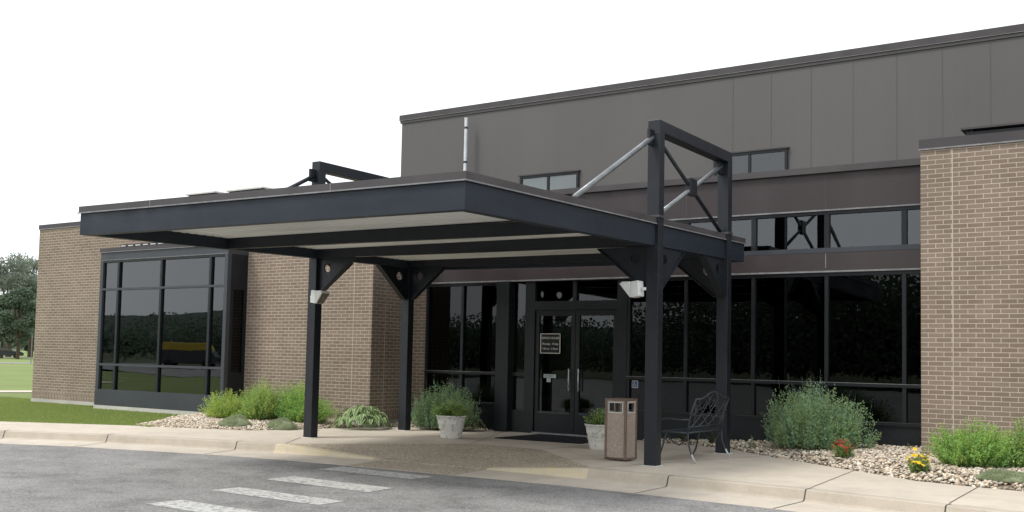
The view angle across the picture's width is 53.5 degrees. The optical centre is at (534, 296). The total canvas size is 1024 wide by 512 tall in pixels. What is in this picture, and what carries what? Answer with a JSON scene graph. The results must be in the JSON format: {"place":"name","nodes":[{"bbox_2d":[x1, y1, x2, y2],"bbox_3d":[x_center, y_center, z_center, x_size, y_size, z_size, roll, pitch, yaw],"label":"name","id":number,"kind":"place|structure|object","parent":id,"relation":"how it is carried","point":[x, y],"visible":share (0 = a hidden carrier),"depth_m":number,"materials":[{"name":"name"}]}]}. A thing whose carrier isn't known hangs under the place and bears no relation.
{"place":"outdoors","nodes":[
{"label":"outdoors","id":0,"kind":"place"},
{"bbox_2d":[0,390,31,391],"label":"path","id":1,"kind":"structure","parent":0,"point":[15,390],"depth_m":33.20,"materials":[{"name":"concrete"}]},
{"bbox_2d":[0,351,164,425],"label":"lawn","id":2,"kind":"structure","parent":0,"point":[16,376],"depth_m":47.33,"materials":[{"name":"green plant"}]},
{"bbox_2d":[0,347,23,357],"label":"parked car","id":3,"kind":"object","parent":2,"relation":"on","point":[6,351],"visible":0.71,"depth_m":128.68,"materials":[{"name":"paint"}]},
{"bbox_2d":[0,293,34,357],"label":"tree","id":4,"kind":"object","parent":2,"relation":"on","point":[28,333],"visible":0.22,"depth_m":131.78,"materials":[{"name":"green plant"}]},
{"bbox_2d":[0,332,34,351],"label":"woods","id":5,"kind":"object","parent":2,"relation":"on","point":[23,343],"visible":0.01,"depth_m":268.41,"materials":[{"name":"green plant"}]},
{"bbox_2d":[0,286,35,358],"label":"tree","id":6,"kind":"object","parent":2,"relation":"on","point":[19,298],"visible":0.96,"depth_m":123.35,"materials":[{"name":"green plant"}]},
{"bbox_2d":[0,252,36,356],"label":"tree","id":7,"kind":"object","parent":2,"relation":"on","point":[14,277],"visible":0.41,"depth_m":145.77,"materials":[{"name":"green plant"}]},
{"bbox_2d":[6,257,37,356],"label":"tree","id":8,"kind":"object","parent":2,"relation":"on","point":[35,265],"visible":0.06,"depth_m":153.56,"materials":[{"name":"green plant"}]},
{"bbox_2d":[0,396,179,426],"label":"grass","id":9,"kind":"structure","parent":0,"point":[37,409],"depth_m":21.97,"materials":[{"name":"green plant"}]},
{"bbox_2d":[0,444,792,511],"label":"road","id":10,"kind":"structure","parent":0,"point":[38,478],"depth_m":11.86,"materials":[{"name":"grey asphalt"}]},
{"bbox_2d":[148,500,256,511],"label":"crossing stripe","id":11,"kind":"object","parent":10,"relation":"on","point":[190,505],"visible":1,"depth_m":10.32,"materials":[{"name":"paint"}]},
{"bbox_2d":[213,487,341,504],"bbox_3d":[-2.871,2.205,11.256,1.727,0.001,0.401,-1,-4,35],"label":"crossing stripe","id":12,"kind":"object","parent":10,"relation":"on","point":[279,496],"visible":1,"depth_m":11.23,"materials":[{"name":"paint"}]},
{"bbox_2d":[269,476,389,491],"bbox_3d":[-2.511,2.278,12.368,1.750,0.001,0.500,-1,-4,33],"label":"crossing stripe","id":13,"kind":"object","parent":10,"relation":"on","point":[337,484],"visible":1,"depth_m":12.34,"materials":[{"name":"paint"}]},
{"bbox_2d":[322,467,432,478],"bbox_3d":[-2.129,2.361,13.625,1.720,0.001,0.470,-1,-4,33],"label":"crossing stripe","id":14,"kind":"object","parent":10,"relation":"on","point":[378,473],"visible":1,"depth_m":13.59,"materials":[{"name":"paint"}]},
{"bbox_2d":[0,430,1019,511],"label":"kerb","id":15,"kind":"structure","parent":10,"relation":"on","point":[769,496],"depth_m":13.31,"materials":[{"name":"concrete"}]},
{"bbox_2d":[776,488,809,507],"bbox_3d":[2.898,2.254,11.374,0.016,0.136,0.962,-2,-4,40],"label":"kerb joint","id":16,"kind":"object","parent":15,"relation":"on","point":[798,502],"visible":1,"depth_m":11.59,"materials":[{"name":"beige concrete"}]},
{"bbox_2d":[0,421,1023,511],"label":"walk","id":17,"kind":"structure","parent":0,"point":[755,468],"depth_m":14.83,"materials":[{"name":"concrete"}]},
{"bbox_2d":[77,119,745,466],"bbox_3d":[-1.412,-0.058,15.324,6.775,4.785,7.718,-1,-4,33],"label":"entrance canopy","id":18,"kind":"object","parent":17,"relation":"on","point":[431,228],"visible":0.98,"depth_m":14.14,"materials":[{"name":"metal"}]},
{"bbox_2d":[310,290,329,303],"bbox_3d":[-3.689,0.003,17.338,0.358,0.232,0.199,-1,-4,33],"label":"floodlight","id":19,"kind":"object","parent":18,"relation":"attached to","point":[318,297],"visible":1,"depth_m":17.27,"materials":[{"name":"white metal"}]},
{"bbox_2d":[620,280,645,297],"bbox_3d":[1.379,-0.104,14.049,0.358,0.232,0.199,-1,-4,33],"label":"floodlight","id":20,"kind":"object","parent":18,"relation":"attached to","point":[633,289],"visible":1,"depth_m":13.98,"materials":[{"name":"white metal"}]},
{"bbox_2d":[294,443,591,467],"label":"ramp","id":21,"kind":"structure","parent":17,"relation":"attached to","point":[481,455],"depth_m":15.62,"materials":[{"name":"beige concrete"}]},
{"bbox_2d":[436,415,466,438],"bbox_3d":[-1.468,2.288,17.879,0.544,0.405,0.544,-1,-4,33],"label":"flower pot","id":22,"kind":"object","parent":17,"relation":"on","point":[451,427],"visible":0.96,"depth_m":17.70,"materials":[{"name":"stone"}]},
{"bbox_2d":[431,402,470,416],"bbox_3d":[-1.446,2.003,17.875,0.767,0.312,0.804,-1,-4,33],"label":"potted plant","id":23,"kind":"object","parent":22,"relation":"in","point":[456,409],"visible":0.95,"depth_m":17.75,"materials":[{"name":"green plant"}]},
{"bbox_2d":[494,434,588,443],"bbox_3d":[0.364,2.533,18.122,1.700,0.014,1.330,-1,-4,33],"label":"doormat","id":24,"kind":"object","parent":17,"relation":"on","point":[558,438],"visible":0.79,"depth_m":18.02,"materials":[{"name":"black rubber"}]},
{"bbox_2d":[584,423,604,449],"bbox_3d":[1.048,2.240,16.246,0.504,0.405,0.504,-1,-4,33],"label":"flower pot","id":25,"kind":"object","parent":17,"relation":"on","point":[596,436],"visible":0.65,"depth_m":16.07,"materials":[{"name":"stone"}]},
{"bbox_2d":[583,407,604,424],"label":"potted plant","id":26,"kind":"object","parent":25,"relation":"in","point":[598,419],"visible":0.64,"depth_m":16.17,"materials":[{"name":"green plant"}]},
{"bbox_2d":[604,398,636,460],"bbox_3d":[1.243,1.895,14.591,0.350,0.865,0.330,-1,-4,35],"label":"litter bin","id":27,"kind":"object","parent":17,"relation":"on","point":[620,441],"visible":1,"depth_m":14.48,"materials":[{"name":"brown stone"}]},
{"bbox_2d":[661,391,729,463],"bbox_3d":[2.363,1.889,15.004,0.631,1.017,1.316,-1,-4,33],"label":"garden bench","id":28,"kind":"object","parent":17,"relation":"on","point":[699,428],"visible":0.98,"depth_m":14.84,"materials":[{"name":"metal"}]},
{"bbox_2d":[643,438,1023,490],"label":"river stones","id":29,"kind":"object","parent":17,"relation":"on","point":[876,457],"visible":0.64,"depth_m":14.14,"materials":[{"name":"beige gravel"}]},
{"bbox_2d":[680,434,685,441],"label":"weed","id":30,"kind":"object","parent":29,"relation":"on","point":[683,437],"visible":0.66,"depth_m":17.61,"materials":[{"name":"green plant"}]},
{"bbox_2d":[708,431,714,443],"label":"weed","id":31,"kind":"object","parent":29,"relation":"on","point":[711,437],"visible":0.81,"depth_m":17.27,"materials":[{"name":"green plant"}]},
{"bbox_2d":[759,372,881,450],"bbox_3d":[4.325,1.740,15.647,1.924,1.269,0.865,-1,-4,33],"label":"tall perennial","id":32,"kind":"object","parent":29,"relation":"on","point":[812,424],"visible":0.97,"depth_m":15.50,"materials":[{"name":"green plant"}]},
{"bbox_2d":[832,438,854,458],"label":"flower clump","id":33,"kind":"object","parent":29,"relation":"on","point":[842,451],"visible":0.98,"depth_m":14.59,"materials":[{"name":"green plant"}]},
{"bbox_2d":[906,447,930,472],"bbox_3d":[4.941,2.115,13.068,0.332,0.356,0.328,3,-4,-26],"label":"flower clump","id":34,"kind":"object","parent":29,"relation":"on","point":[918,463],"visible":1,"depth_m":13.03,"materials":[{"name":"yellow plant"}]},
{"bbox_2d":[924,417,1022,468],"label":"bush","id":35,"kind":"object","parent":29,"relation":"on","point":[977,448],"visible":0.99,"depth_m":13.11,"materials":[{"name":"green plant"}]},
{"bbox_2d":[975,469,1023,482],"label":"mound plant","id":36,"kind":"object","parent":29,"relation":"on","point":[1005,475],"visible":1,"depth_m":12.26,"materials":[{"name":"green plant"}]},
{"bbox_2d":[999,416,1023,467],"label":"bush","id":37,"kind":"object","parent":29,"relation":"on","point":[1019,437],"visible":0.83,"depth_m":12.98,"materials":[{"name":"green plant"}]},
{"bbox_2d":[0,0,1023,294],"label":"sky","id":38,"kind":"structure","parent":0,"point":[102,101],"materials":[{"name":"white"}]},
{"bbox_2d":[31,23,1023,454],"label":"office building","id":39,"kind":"structure","parent":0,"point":[877,209],"depth_m":19.98,"materials":[{"name":"brick"}]},
{"bbox_2d":[120,242,163,246],"bbox_3d":[-9.063,-1.211,23.852,2.050,0.105,0.135,-1,-4,33],"label":"roof vent","id":40,"kind":"object","parent":39,"relation":"on","point":[138,244],"visible":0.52,"depth_m":23.93,"materials":[{"name":"white metal"}]},
{"bbox_2d":[94,244,248,411],"bbox_3d":[-8.379,0.683,23.214,4.574,3.715,0.588,-1,-4,33],"label":"bay window","id":41,"kind":"structure","parent":39,"relation":"in","point":[171,334],"depth_m":22.82,"materials":[{"name":"black glass"}]},
{"bbox_2d":[186,189,228,195],"bbox_3d":[-9.045,-2.208,28.750,1.220,1.580,1.120,-1,-4,33],"label":"skylight","id":42,"kind":"object","parent":39,"relation":"on","point":[212,191],"visible":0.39,"depth_m":28.34},
{"bbox_2d":[226,185,274,192],"bbox_3d":[-7.535,-2.227,27.769,1.420,1.560,1.120,-1,-4,33],"label":"skylight","id":43,"kind":"object","parent":39,"relation":"on","point":[255,187],"visible":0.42,"depth_m":27.35},
{"bbox_2d":[424,282,496,429],"bbox_3d":[-1.452,1.187,20.563,1.860,2.924,0.164,-1,-4,33],"label":"window","id":44,"kind":"structure","parent":39,"relation":"in","point":[460,333],"depth_m":20.53,"materials":[{"name":"black glass"}]},
{"bbox_2d":[463,117,467,170],"bbox_3d":[-1.806,-3.042,26.334,0.107,3.240,0.107,-1,-4,33],"label":"flue pipe","id":45,"kind":"object","parent":39,"relation":"on","point":[465,142],"visible":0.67,"depth_m":26.35,"materials":[{"name":"metal"}]},
{"bbox_2d":[543,374,555,381],"bbox_3d":[0.290,1.551,19.343,0.280,0.150,0.006,-1,-4,33],"label":"door notice","id":46,"kind":"object","parent":39,"relation":"attached to","point":[548,376],"depth_m":19.34,"materials":[{"name":"paper"}]},
{"bbox_2d":[518,170,580,189],"bbox_3d":[0.360,-2.638,25.177,1.780,0.880,0.110,-1,-4,33],"label":"upper window","id":47,"kind":"structure","parent":39,"relation":"in","point":[561,179],"depth_m":25.12,"materials":[{"name":"grey glass"}]},
{"bbox_2d":[540,334,560,353],"bbox_3d":[0.304,0.892,19.382,0.450,0.380,0.009,-1,-4,33],"label":"hours sign","id":48,"kind":"object","parent":39,"relation":"attached to","point":[550,343],"visible":1,"depth_m":19.38,"materials":[{"name":"white paper"}]},
{"bbox_2d":[534,310,575,433],"bbox_3d":[0.378,1.415,19.298,0.890,2.320,0.122,-1,-4,33],"label":"door","id":49,"kind":"structure","parent":39,"relation":"in","point":[554,401],"depth_m":19.30,"materials":[{"name":"black glass"}]},
{"bbox_2d":[574,310,616,434],"bbox_3d":[1.133,1.400,18.808,0.890,2.320,0.122,-1,-4,33],"label":"door","id":50,"kind":"structure","parent":39,"relation":"in","point":[596,330],"depth_m":18.87,"materials":[{"name":"black glass"}]},
{"bbox_2d":[632,381,637,387],"bbox_3d":[1.816,1.583,18.368,0.124,0.130,0.017,-1,-4,33],"label":"access sticker","id":51,"kind":"object","parent":39,"relation":"attached to","point":[634,384],"visible":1,"depth_m":18.36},
{"bbox_2d":[713,146,789,175],"bbox_3d":[4.747,-2.752,22.332,1.760,0.940,0.110,-1,-4,33],"label":"upper window","id":52,"kind":"structure","parent":39,"relation":"in","point":[768,159],"depth_m":22.21,"materials":[{"name":"black glass"}]},
{"bbox_2d":[626,270,920,446],"bbox_3d":[3.937,1.084,17.066,5.310,2.924,0.164,-1,-4,33],"label":"window","id":53,"kind":"structure","parent":39,"relation":"in","point":[860,330],"depth_m":16.86,"materials":[{"name":"black glass"}]},
{"bbox_2d":[675,205,920,255],"bbox_3d":[1.843,-1.000,18.587,10.410,0.682,0.150,-1,-4,33],"label":"clerestory window","id":54,"kind":"structure","parent":39,"relation":"in","point":[888,228],"depth_m":16.60,"materials":[{"name":"grey glass"}]},
{"bbox_2d":[960,122,1023,134],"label":"roof rail","id":55,"kind":"object","parent":39,"relation":"on","point":[1016,126],"visible":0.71,"depth_m":15.20,"materials":[{"name":"brown metal"}]},
{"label":"gravel bed","id":56,"kind":"structure","parent":0,"visible":0},
{"bbox_2d":[197,388,245,418],"bbox_3d":[-6.172,2.173,20.628,1.231,0.662,0.963,-1,-4,33],"label":"bush","id":57,"kind":"object","parent":56,"relation":"on","point":[224,407],"visible":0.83,"depth_m":20.40,"materials":[{"name":"green plant"}]},
{"bbox_2d":[218,414,250,426],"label":"mound plant","id":58,"kind":"object","parent":56,"relation":"on","point":[235,420],"visible":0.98,"depth_m":19.12,"materials":[{"name":"green plant"}]},
{"bbox_2d":[233,374,282,419],"bbox_3d":[-5.507,2.018,20.351,1.290,0.951,0.947,-4,-6,57],"label":"bush","id":59,"kind":"object","parent":56,"relation":"on","point":[260,403],"visible":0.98,"depth_m":20.11,"materials":[{"name":"green plant"}]},
{"bbox_2d":[266,417,298,429],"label":"mound plant","id":60,"kind":"object","parent":56,"relation":"on","point":[280,423],"visible":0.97,"depth_m":19.04,"materials":[{"name":"green plant"}]},
{"bbox_2d":[271,379,340,422],"bbox_3d":[-4.686,2.071,20.188,1.977,0.898,0.937,-1,-4,33],"label":"bush","id":61,"kind":"object","parent":56,"relation":"on","point":[291,408],"visible":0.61,"depth_m":20.04,"materials":[{"name":"green plant"}]},
{"bbox_2d":[136,412,487,429],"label":"river stones","id":62,"kind":"object","parent":56,"relation":"on","point":[199,420],"visible":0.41,"depth_m":19.61,"materials":[{"name":"beige gravel"}]},
{"bbox_2d":[332,404,391,428],"bbox_3d":[-3.364,2.358,19.769,1.171,0.515,1.218,-1,-4,33],"label":"hosta","id":63,"kind":"object","parent":56,"relation":"on","point":[372,417],"visible":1,"depth_m":19.50,"materials":[{"name":"green plant"}]},
{"bbox_2d":[411,378,481,429],"bbox_3d":[-1.770,2.032,19.823,1.647,1.146,0.827,-1,-4,33],"label":"tall perennial","id":64,"kind":"object","parent":56,"relation":"on","point":[424,416],"visible":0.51,"depth_m":19.70,"materials":[{"name":"green plant"}]},
{"bbox_2d":[464,416,485,429],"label":"leafy plant","id":65,"kind":"object","parent":56,"relation":"on","point":[475,426],"visible":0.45,"depth_m":19.52,"materials":[{"name":"green plant"}]}
]}

